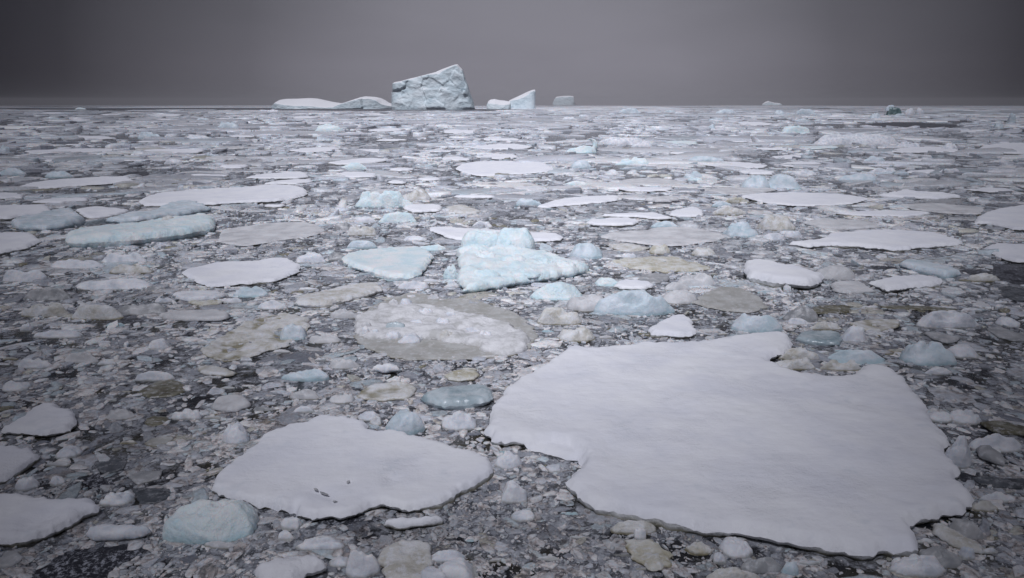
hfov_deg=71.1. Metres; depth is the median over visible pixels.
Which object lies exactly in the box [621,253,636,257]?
ice chunk
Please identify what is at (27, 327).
ice chunk
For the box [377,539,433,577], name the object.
ice floe
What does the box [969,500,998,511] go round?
ice chunk
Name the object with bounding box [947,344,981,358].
ice chunk
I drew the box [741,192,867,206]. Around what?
ice floe
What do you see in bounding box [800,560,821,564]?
ice chunk
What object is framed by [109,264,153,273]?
ice chunk
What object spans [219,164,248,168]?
ice floe
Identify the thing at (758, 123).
ice floe
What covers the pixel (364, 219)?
ice chunk
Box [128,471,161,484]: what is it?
ice floe
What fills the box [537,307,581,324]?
ice chunk
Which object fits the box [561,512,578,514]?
ice chunk
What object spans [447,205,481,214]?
ice floe
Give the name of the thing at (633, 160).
ice chunk
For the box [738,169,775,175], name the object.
ice floe
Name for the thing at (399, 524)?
ice floe
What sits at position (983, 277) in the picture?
ice chunk
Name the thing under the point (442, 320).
ice chunk
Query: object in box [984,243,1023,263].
ice floe
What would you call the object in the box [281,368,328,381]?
ice chunk
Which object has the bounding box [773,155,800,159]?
ice floe
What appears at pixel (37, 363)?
ice chunk
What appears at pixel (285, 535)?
ice chunk
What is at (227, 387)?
ice chunk
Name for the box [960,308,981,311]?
ice chunk
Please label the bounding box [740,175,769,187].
ice chunk
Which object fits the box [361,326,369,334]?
ice chunk
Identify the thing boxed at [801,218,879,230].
ice floe
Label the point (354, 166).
ice chunk
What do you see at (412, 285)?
ice chunk
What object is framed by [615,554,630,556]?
ice chunk
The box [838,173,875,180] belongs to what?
ice chunk
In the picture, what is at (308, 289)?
ice chunk
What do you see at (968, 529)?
ice chunk
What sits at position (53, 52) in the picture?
sky
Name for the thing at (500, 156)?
ice floe
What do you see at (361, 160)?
ice floe
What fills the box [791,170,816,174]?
ice chunk
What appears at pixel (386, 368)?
ice floe
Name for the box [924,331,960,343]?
ice floe
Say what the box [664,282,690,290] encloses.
ice chunk
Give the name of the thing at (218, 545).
ice chunk
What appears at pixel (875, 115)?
ice chunk
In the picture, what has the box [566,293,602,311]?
ice chunk
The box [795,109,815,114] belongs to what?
ice chunk
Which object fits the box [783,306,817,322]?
ice chunk
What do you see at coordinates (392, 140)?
ice floe
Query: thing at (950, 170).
ice chunk
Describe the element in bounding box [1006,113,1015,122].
bergy bit
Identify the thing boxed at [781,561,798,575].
ice chunk
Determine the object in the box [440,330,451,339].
ice chunk
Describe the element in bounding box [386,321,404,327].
ice chunk
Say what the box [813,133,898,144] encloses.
ice chunk
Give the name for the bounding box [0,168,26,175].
ice chunk
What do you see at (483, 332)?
ice chunk
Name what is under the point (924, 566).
ice chunk
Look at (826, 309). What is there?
ice floe
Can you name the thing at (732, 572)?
ice chunk
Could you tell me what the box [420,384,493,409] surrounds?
ice floe
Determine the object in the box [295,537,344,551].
ice chunk
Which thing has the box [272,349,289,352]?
ice chunk
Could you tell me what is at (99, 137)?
ice floe
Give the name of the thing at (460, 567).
ice chunk
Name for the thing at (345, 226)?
ice chunk
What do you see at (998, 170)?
ice floe
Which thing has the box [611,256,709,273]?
ice floe
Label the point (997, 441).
ice chunk
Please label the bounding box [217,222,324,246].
ice floe
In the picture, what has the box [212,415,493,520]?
ice floe
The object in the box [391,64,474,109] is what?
iceberg
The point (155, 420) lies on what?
ice floe
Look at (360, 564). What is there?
ice chunk
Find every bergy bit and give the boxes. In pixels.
[885,105,901,114]
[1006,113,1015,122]
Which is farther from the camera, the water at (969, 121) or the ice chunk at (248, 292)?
the water at (969, 121)
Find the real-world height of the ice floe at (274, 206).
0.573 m
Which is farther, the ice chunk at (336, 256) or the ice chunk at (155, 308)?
the ice chunk at (336, 256)
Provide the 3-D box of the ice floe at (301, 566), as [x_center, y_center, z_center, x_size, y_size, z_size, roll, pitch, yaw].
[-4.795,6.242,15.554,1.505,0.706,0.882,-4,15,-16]
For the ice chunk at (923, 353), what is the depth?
28.57 m
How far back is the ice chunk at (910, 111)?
688.63 m
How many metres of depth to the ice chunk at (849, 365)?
27.79 m
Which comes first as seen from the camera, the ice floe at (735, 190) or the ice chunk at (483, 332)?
the ice chunk at (483, 332)
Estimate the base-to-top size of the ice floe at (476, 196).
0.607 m
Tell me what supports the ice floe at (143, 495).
on the water at (252, 375)
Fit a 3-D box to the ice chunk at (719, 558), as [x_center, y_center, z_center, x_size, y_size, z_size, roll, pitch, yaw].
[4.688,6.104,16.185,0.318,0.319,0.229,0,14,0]
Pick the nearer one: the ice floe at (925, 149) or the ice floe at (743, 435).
the ice floe at (743, 435)
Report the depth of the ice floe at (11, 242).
52.27 m
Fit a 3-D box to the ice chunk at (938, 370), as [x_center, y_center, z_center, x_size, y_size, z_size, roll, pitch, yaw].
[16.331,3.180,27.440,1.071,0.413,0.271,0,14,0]
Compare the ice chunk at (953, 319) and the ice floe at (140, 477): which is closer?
the ice floe at (140, 477)
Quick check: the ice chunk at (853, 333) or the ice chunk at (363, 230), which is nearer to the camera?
the ice chunk at (853, 333)
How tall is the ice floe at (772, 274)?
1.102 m
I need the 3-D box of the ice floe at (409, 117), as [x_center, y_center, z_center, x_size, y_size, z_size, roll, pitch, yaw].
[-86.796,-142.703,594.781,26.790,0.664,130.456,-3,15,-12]
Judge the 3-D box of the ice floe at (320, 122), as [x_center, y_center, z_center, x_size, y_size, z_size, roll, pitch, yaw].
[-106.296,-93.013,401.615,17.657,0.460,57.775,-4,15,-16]
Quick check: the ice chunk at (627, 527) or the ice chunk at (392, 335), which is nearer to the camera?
the ice chunk at (627, 527)
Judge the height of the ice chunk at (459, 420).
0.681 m
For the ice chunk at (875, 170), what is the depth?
106.39 m
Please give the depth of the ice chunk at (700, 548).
16.48 m
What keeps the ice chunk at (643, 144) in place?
on the water at (252, 375)
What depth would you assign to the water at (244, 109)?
1529.52 m
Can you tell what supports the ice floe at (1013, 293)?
on the water at (252, 375)
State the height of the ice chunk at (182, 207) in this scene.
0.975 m
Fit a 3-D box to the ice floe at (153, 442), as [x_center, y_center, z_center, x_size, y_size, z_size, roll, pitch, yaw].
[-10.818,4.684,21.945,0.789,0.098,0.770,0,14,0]
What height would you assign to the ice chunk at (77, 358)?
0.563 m
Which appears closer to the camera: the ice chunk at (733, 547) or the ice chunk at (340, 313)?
the ice chunk at (733, 547)
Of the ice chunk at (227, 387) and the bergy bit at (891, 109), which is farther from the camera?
the bergy bit at (891, 109)
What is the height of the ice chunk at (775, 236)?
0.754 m
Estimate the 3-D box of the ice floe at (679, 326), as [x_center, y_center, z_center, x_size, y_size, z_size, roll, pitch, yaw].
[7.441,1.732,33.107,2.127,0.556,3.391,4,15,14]
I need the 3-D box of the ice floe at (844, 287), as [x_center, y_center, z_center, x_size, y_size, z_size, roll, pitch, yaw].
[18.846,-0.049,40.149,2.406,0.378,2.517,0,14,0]
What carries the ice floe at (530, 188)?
on the water at (252, 375)
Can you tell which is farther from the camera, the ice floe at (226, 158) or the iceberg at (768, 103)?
the iceberg at (768, 103)
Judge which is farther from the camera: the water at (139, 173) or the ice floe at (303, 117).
the ice floe at (303, 117)
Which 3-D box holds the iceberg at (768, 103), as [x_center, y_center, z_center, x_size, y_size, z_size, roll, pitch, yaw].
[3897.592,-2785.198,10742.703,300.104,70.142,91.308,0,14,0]
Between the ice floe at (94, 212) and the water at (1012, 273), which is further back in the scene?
the ice floe at (94, 212)
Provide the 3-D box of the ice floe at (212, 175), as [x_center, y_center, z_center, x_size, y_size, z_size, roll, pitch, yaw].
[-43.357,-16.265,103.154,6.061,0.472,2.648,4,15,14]
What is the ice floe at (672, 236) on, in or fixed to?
on the water at (252, 375)
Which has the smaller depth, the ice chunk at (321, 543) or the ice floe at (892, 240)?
the ice chunk at (321, 543)
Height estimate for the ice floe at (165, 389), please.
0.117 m
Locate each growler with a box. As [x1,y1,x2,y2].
[456,227,588,293]
[567,138,597,152]
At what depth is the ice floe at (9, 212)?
67.47 m
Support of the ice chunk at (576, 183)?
on the water at (252, 375)
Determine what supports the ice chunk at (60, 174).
on the water at (252, 375)
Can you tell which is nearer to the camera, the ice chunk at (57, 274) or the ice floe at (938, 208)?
the ice chunk at (57, 274)
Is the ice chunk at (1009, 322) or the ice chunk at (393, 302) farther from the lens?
the ice chunk at (393, 302)
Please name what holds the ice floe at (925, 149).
on the water at (252, 375)
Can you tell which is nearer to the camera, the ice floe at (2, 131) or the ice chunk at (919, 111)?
the ice floe at (2, 131)
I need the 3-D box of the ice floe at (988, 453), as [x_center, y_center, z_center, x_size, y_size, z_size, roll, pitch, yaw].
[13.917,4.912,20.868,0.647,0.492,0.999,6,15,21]
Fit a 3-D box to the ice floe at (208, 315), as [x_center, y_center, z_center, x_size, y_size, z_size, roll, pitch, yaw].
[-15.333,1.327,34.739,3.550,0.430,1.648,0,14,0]
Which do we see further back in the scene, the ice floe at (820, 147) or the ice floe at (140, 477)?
the ice floe at (820, 147)
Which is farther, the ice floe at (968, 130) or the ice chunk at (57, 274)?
the ice floe at (968, 130)
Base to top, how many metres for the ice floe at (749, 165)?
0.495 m
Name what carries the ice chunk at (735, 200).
on the water at (252, 375)
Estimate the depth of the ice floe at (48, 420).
22.68 m
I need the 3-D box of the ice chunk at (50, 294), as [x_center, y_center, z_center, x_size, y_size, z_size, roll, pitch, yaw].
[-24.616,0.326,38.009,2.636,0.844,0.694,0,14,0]
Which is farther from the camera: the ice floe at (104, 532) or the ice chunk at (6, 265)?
the ice chunk at (6, 265)
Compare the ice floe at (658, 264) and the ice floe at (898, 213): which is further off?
the ice floe at (898, 213)
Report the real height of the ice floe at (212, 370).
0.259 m
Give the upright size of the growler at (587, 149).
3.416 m
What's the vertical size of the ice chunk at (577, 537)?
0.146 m
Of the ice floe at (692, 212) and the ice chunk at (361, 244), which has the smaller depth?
the ice chunk at (361, 244)
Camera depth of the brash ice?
47.32 m
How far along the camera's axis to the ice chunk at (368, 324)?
32.50 m
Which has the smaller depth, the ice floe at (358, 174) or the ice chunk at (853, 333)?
the ice chunk at (853, 333)
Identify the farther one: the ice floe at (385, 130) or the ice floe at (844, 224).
the ice floe at (385, 130)
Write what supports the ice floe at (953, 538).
on the water at (252, 375)
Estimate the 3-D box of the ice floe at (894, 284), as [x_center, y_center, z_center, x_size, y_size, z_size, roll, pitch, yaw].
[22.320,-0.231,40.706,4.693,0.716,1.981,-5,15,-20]
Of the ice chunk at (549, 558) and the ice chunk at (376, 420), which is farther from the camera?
the ice chunk at (376, 420)
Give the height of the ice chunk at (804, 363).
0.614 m
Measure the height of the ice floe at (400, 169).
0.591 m
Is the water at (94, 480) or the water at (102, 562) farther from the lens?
the water at (94, 480)
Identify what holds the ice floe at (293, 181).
on the water at (252, 375)
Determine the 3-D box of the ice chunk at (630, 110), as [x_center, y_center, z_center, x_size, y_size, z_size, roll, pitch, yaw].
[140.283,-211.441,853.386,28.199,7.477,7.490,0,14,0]
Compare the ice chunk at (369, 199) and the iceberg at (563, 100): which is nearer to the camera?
the ice chunk at (369, 199)
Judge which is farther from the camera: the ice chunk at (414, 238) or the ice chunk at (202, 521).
the ice chunk at (414, 238)
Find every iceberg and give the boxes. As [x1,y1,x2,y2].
[272,96,391,108]
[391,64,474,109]
[487,99,510,108]
[509,90,534,108]
[552,96,574,104]
[762,101,781,104]
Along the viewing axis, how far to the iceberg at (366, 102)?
1774.42 m
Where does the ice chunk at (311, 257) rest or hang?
on the water at (252, 375)
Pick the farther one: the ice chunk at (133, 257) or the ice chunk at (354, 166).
the ice chunk at (354, 166)
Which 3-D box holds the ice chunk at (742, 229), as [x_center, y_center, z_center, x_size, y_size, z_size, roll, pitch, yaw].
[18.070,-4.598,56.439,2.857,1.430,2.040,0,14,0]
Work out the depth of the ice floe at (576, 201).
74.50 m
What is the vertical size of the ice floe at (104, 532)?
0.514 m
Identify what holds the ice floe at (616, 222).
on the water at (252, 375)
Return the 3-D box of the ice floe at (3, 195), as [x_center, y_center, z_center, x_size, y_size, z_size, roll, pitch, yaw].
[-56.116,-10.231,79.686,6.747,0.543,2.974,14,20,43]
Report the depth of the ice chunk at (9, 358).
28.99 m
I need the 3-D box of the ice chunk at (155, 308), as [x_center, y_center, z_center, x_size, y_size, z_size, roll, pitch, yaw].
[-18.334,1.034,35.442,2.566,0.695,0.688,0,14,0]
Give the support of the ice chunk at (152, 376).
on the water at (252, 375)
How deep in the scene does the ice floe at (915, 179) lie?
96.91 m
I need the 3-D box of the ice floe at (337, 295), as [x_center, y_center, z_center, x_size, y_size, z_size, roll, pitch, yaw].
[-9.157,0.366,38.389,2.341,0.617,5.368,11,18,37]
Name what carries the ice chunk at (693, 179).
on the water at (252, 375)
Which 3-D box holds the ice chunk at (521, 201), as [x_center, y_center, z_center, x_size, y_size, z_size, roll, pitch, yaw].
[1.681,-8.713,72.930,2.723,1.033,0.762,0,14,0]
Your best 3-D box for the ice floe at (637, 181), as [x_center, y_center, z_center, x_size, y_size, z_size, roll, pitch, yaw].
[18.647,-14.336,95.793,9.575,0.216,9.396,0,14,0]
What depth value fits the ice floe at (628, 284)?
40.10 m
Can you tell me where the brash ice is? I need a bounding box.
[0,105,1023,577]
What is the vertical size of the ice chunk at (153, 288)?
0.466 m
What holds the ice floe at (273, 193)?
on the water at (252, 375)
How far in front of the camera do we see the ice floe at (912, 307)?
36.25 m
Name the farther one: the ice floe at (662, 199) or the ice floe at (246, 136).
the ice floe at (246, 136)
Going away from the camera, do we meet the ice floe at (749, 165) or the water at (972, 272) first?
the water at (972, 272)
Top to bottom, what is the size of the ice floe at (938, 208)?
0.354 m
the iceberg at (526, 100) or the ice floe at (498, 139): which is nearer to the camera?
the ice floe at (498, 139)
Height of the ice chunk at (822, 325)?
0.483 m
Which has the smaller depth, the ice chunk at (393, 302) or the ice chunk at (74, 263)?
the ice chunk at (393, 302)
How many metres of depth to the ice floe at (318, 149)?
160.09 m
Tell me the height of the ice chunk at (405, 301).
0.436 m
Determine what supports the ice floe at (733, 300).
on the water at (252, 375)
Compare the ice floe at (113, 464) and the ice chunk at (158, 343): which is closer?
the ice floe at (113, 464)
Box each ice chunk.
[0,145,10,152]
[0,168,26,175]
[0,263,14,266]
[2,270,47,282]
[2,380,32,391]
[3,357,18,359]
[11,208,85,230]
[15,477,39,491]
[18,358,52,368]
[20,322,33,331]
[21,302,69,317]
[24,288,72,300]
[33,329,82,337]
[45,171,72,177]
[45,461,70,466]
[49,273,64,275]
[50,259,104,268]
[50,476,65,486]
[55,445,82,458]
[64,353,98,363]
[71,303,123,319]
[75,278,152,289]
[97,361,116,365]
[99,491,135,506]
[102,252,146,261]
[106,200,210,223]
[106,408,135,419]
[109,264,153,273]
[118,303,167,314]
[120,440,137,443]
[131,511,143,514]
[134,371,174,381]
[138,132,160,138]
[145,286,163,290]
[148,338,171,349]
[154,297,172,302]
[162,215,173,219]
[162,499,258,544]
[164,159,182,164]
[171,408,202,420]
[187,135,208,138]
[199,341,210,344]
[204,415,219,418]
[204,541,235,548]
[218,122,238,127]
[221,298,241,302]
[221,386,233,388]
[222,421,248,443]
[233,286,267,297]
[253,407,272,410]
[258,299,287,309]
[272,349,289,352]
[278,530,295,541]
[280,323,306,339]
[280,516,302,530]
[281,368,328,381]
[289,389,318,399]
[293,406,314,412]
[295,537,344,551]
[296,252,326,262]
[299,287,316,290]
[309,333,341,343]
[315,124,343,131]
[328,252,344,260]
[328,359,359,368]
[329,394,354,403]
[329,555,347,567]
[330,309,356,318]
[334,222,352,230]
[342,162,366,169]
[345,550,380,577]
[347,226,376,235]
[347,240,376,248]
[354,216,375,222]
[355,190,412,207]
[357,411,378,421]
[361,322,370,326]
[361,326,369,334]
[369,416,381,425]
[379,211,416,222]
[385,331,401,338]
[385,409,424,434]
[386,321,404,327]
[389,299,398,304]
[398,281,429,289]
[398,333,421,343]
[400,298,411,303]
[403,188,431,200]
[403,236,426,240]
[410,319,422,322]
[419,308,432,313]
[420,244,445,250]
[420,566,445,577]
[423,279,438,281]
[432,549,465,563]
[436,317,449,322]
[438,557,477,577]
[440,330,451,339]
[441,410,476,430]
[443,264,456,278]
[445,311,454,315]
[465,326,480,331]
[473,221,492,227]
[479,330,491,335]
[489,558,501,561]
[494,451,522,469]
[500,480,527,503]
[511,509,535,522]
[515,198,540,205]
[530,282,582,299]
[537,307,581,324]
[537,556,559,560]
[546,464,560,472]
[557,327,595,341]
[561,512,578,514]
[565,181,586,184]
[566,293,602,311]
[569,243,602,258]
[570,160,591,168]
[570,535,588,538]
[594,290,674,315]
[595,277,617,285]
[599,137,642,144]
[599,335,611,338]
[610,520,655,534]
[615,157,648,164]
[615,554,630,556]
[620,108,640,112]
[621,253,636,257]
[631,141,652,147]
[633,528,645,539]
[649,244,669,254]
[651,221,678,227]
[662,290,697,304]
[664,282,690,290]
[678,273,715,285]
[684,171,702,177]
[684,541,712,555]
[688,177,701,180]
[689,156,723,160]
[691,247,714,255]
[706,567,759,577]
[712,201,731,206]
[712,207,746,214]
[712,552,726,564]
[716,109,735,112]
[718,537,752,557]
[722,222,758,237]
[725,197,749,202]
[731,313,782,332]
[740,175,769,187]
[741,557,781,573]
[757,214,795,230]
[757,289,776,293]
[763,232,785,240]
[768,173,801,189]
[774,110,785,113]
[776,357,814,369]
[778,347,818,359]
[781,125,809,133]
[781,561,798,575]
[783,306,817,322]
[784,231,800,237]
[787,318,807,324]
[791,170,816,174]
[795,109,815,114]
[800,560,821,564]
[810,321,841,329]
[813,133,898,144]
[816,265,854,279]
[820,359,860,370]
[828,349,884,364]
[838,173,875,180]
[840,325,864,342]
[863,155,884,160]
[867,168,895,173]
[870,113,880,117]
[888,554,946,577]
[894,141,919,148]
[899,340,957,365]
[904,108,913,114]
[915,108,923,113]
[916,310,978,328]
[917,538,934,543]
[918,546,961,568]
[924,366,951,374]
[929,411,951,422]
[939,168,958,172]
[942,143,957,148]
[945,435,970,468]
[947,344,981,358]
[948,519,983,539]
[950,409,981,424]
[951,367,964,369]
[957,546,974,560]
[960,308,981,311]
[967,273,999,281]
[969,433,1022,452]
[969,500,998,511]
[979,491,1016,502]
[983,548,997,553]
[993,122,1003,128]
[994,316,1020,327]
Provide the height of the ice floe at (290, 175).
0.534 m
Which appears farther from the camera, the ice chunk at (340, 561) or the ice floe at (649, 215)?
the ice floe at (649, 215)
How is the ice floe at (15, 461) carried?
on the water at (252, 375)
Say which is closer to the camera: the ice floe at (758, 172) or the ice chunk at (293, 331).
the ice chunk at (293, 331)
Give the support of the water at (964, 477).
on the water at (252, 375)
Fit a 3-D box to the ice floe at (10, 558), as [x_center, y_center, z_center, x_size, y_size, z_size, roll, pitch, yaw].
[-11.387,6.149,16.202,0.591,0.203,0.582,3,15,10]
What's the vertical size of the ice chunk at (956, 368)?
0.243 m
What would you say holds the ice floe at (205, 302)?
on the water at (252, 375)
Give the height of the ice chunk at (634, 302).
1.445 m
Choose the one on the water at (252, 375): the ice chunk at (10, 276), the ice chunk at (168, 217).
the ice chunk at (10, 276)
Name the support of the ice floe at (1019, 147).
on the water at (252, 375)
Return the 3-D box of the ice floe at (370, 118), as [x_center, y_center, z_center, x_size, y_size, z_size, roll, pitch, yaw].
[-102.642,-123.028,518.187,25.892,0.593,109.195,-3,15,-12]
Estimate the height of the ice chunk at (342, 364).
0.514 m
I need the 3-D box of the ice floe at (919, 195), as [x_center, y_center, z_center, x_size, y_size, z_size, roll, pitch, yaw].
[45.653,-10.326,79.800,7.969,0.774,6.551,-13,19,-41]
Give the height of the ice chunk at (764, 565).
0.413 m
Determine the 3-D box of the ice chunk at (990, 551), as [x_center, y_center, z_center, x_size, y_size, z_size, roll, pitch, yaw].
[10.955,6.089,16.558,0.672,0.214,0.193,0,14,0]
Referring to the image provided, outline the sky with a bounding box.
[0,0,1023,105]
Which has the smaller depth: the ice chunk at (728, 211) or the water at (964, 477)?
the water at (964, 477)
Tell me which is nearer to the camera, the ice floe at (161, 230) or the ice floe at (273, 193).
the ice floe at (161, 230)
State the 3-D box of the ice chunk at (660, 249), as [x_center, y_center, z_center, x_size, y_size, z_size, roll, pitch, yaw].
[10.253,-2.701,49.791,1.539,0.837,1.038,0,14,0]
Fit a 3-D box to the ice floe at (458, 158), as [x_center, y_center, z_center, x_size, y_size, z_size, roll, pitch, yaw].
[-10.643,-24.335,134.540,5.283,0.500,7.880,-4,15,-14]
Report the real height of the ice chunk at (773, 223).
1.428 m
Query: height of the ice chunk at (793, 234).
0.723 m
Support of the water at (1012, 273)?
on the water at (252, 375)
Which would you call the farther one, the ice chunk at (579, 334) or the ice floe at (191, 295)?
the ice floe at (191, 295)
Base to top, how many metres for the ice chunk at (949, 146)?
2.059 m
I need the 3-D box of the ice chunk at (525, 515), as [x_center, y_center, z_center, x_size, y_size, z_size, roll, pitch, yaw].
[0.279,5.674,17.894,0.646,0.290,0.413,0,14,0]
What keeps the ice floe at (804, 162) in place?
on the water at (252, 375)
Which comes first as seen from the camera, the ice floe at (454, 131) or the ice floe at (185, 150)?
the ice floe at (185, 150)
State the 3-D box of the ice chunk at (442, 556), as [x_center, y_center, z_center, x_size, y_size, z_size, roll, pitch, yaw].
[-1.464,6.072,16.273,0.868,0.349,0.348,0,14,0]
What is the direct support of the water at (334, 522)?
on the water at (252, 375)
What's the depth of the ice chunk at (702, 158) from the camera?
130.53 m
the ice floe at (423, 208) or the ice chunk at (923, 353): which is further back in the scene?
the ice floe at (423, 208)
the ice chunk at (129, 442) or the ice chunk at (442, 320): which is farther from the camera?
the ice chunk at (442, 320)
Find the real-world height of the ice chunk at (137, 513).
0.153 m
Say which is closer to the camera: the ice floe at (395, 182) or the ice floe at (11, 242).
the ice floe at (11, 242)
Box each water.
[0,105,1023,577]
[0,108,514,110]
[32,543,147,577]
[79,474,113,487]
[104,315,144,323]
[119,171,148,175]
[304,517,379,525]
[869,122,957,127]
[871,266,900,271]
[948,121,1006,121]
[959,472,973,484]
[964,269,991,274]
[990,263,1023,284]
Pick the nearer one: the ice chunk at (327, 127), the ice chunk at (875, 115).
the ice chunk at (327, 127)
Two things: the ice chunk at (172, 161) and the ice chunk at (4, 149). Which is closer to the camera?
the ice chunk at (172, 161)
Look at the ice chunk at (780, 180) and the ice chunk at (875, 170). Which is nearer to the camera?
the ice chunk at (780, 180)
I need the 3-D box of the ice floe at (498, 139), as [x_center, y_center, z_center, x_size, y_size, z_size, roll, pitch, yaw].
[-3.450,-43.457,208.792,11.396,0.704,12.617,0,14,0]
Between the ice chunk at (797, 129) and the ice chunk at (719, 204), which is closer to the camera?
the ice chunk at (719, 204)
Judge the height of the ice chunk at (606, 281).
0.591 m
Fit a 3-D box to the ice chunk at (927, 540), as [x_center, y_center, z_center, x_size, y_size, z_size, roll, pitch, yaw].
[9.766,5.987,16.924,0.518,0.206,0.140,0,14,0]
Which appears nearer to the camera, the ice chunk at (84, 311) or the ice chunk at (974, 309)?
the ice chunk at (84, 311)
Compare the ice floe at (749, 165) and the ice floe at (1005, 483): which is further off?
the ice floe at (749, 165)
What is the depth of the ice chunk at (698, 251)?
49.02 m
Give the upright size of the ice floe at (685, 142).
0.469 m
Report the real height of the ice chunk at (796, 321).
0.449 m
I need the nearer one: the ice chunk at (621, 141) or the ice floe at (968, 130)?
the ice chunk at (621, 141)
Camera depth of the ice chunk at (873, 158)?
129.09 m
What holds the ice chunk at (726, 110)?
on the water at (252, 375)
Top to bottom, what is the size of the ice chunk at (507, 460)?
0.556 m
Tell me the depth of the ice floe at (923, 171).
108.11 m
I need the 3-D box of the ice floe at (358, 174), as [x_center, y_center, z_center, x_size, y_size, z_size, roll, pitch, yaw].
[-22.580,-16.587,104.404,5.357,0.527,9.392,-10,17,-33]
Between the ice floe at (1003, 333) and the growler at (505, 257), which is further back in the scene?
the growler at (505, 257)
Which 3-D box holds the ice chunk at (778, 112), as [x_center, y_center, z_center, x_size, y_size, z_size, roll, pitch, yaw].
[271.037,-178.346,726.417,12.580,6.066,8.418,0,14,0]
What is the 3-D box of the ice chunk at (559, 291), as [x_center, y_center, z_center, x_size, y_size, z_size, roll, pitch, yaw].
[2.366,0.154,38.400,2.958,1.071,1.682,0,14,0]
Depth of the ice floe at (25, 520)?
17.52 m
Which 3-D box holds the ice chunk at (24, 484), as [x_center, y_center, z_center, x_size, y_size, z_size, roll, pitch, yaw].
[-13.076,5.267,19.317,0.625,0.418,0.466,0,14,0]
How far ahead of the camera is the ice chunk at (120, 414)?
23.52 m
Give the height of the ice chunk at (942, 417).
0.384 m
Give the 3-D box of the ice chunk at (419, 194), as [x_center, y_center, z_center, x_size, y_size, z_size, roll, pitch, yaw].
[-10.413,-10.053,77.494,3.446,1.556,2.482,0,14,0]
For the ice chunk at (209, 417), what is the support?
on the water at (252, 375)
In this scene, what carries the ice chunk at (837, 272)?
on the water at (252, 375)
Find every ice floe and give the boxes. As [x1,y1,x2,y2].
[0,130,18,132]
[0,192,23,199]
[0,204,49,220]
[0,232,41,255]
[0,446,39,483]
[0,493,99,547]
[0,551,24,568]
[1,403,76,437]
[22,176,132,188]
[24,148,111,152]
[32,197,88,203]
[65,213,215,247]
[76,206,128,218]
[78,136,113,139]
[85,524,150,541]
[94,162,113,164]
[94,457,126,472]
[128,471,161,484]
[131,487,169,503]
[137,380,185,398]
[138,184,307,206]
[143,149,203,152]
[144,436,173,446]
[145,416,168,425]
[152,114,181,115]
[159,309,229,321]
[172,290,225,301]
[182,257,300,287]
[188,300,222,305]
[192,174,228,176]
[198,365,237,376]
[200,312,309,361]
[204,156,245,160]
[211,395,250,411]
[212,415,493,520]
[215,146,248,149]
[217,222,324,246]
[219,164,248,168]
[229,135,252,137]
[247,171,308,179]
[255,555,325,577]
[264,204,285,207]
[265,179,313,184]
[289,116,317,118]
[289,147,341,152]
[293,282,382,307]
[309,122,330,123]
[327,158,387,164]
[337,172,376,177]
[341,246,433,280]
[352,117,382,119]
[353,293,537,360]
[355,149,379,151]
[356,381,416,401]
[368,128,404,131]
[369,363,400,374]
[376,139,406,140]
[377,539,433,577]
[383,516,442,530]
[387,180,405,183]
[388,167,413,171]
[395,116,415,118]
[403,204,441,213]
[419,177,440,181]
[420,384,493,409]
[425,149,453,152]
[428,226,563,242]
[442,157,468,160]
[444,129,475,133]
[444,369,479,381]
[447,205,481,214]
[452,195,494,198]
[456,161,552,176]
[470,143,532,149]
[476,154,515,159]
[482,138,518,140]
[483,331,974,560]
[515,186,547,190]
[538,195,618,208]
[586,217,638,226]
[600,226,724,246]
[602,212,671,220]
[607,243,649,251]
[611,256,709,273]
[614,279,653,289]
[619,187,673,192]
[620,178,686,185]
[624,539,672,571]
[638,273,669,283]
[645,196,679,202]
[648,314,696,338]
[665,140,697,144]
[668,207,703,217]
[691,287,768,313]
[704,162,767,168]
[705,187,776,194]
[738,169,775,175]
[740,122,772,125]
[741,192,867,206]
[743,259,824,289]
[757,147,787,150]
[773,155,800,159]
[779,161,821,166]
[788,229,961,252]
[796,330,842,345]
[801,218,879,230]
[805,145,837,149]
[812,305,852,313]
[829,281,874,293]
[836,210,929,216]
[849,319,899,331]
[868,275,942,293]
[878,189,960,199]
[879,305,957,310]
[892,146,957,153]
[899,259,960,278]
[901,178,936,181]
[901,203,984,214]
[907,169,933,173]
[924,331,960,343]
[931,523,985,553]
[960,130,977,131]
[967,187,1015,192]
[971,476,1023,488]
[974,205,1023,230]
[976,445,1005,465]
[980,143,1023,154]
[980,420,1023,435]
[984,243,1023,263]
[985,326,1023,341]
[987,169,1016,172]
[989,159,1009,162]
[998,286,1023,300]
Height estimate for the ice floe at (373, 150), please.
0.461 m
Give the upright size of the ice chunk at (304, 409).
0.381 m
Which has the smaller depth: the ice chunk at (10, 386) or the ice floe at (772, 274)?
the ice chunk at (10, 386)
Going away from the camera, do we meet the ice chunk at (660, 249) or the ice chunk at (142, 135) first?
the ice chunk at (660, 249)
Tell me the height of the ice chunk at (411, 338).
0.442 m
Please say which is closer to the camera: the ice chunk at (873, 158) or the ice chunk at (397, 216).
the ice chunk at (397, 216)
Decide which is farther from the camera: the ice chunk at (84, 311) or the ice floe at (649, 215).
the ice floe at (649, 215)
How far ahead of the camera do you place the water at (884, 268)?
45.43 m
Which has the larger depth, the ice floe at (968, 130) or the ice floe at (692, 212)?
the ice floe at (968, 130)
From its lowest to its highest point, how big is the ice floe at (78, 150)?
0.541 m
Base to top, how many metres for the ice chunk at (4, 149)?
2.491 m
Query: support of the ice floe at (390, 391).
on the water at (252, 375)
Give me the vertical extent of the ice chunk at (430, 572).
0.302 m
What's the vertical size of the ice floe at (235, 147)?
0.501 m

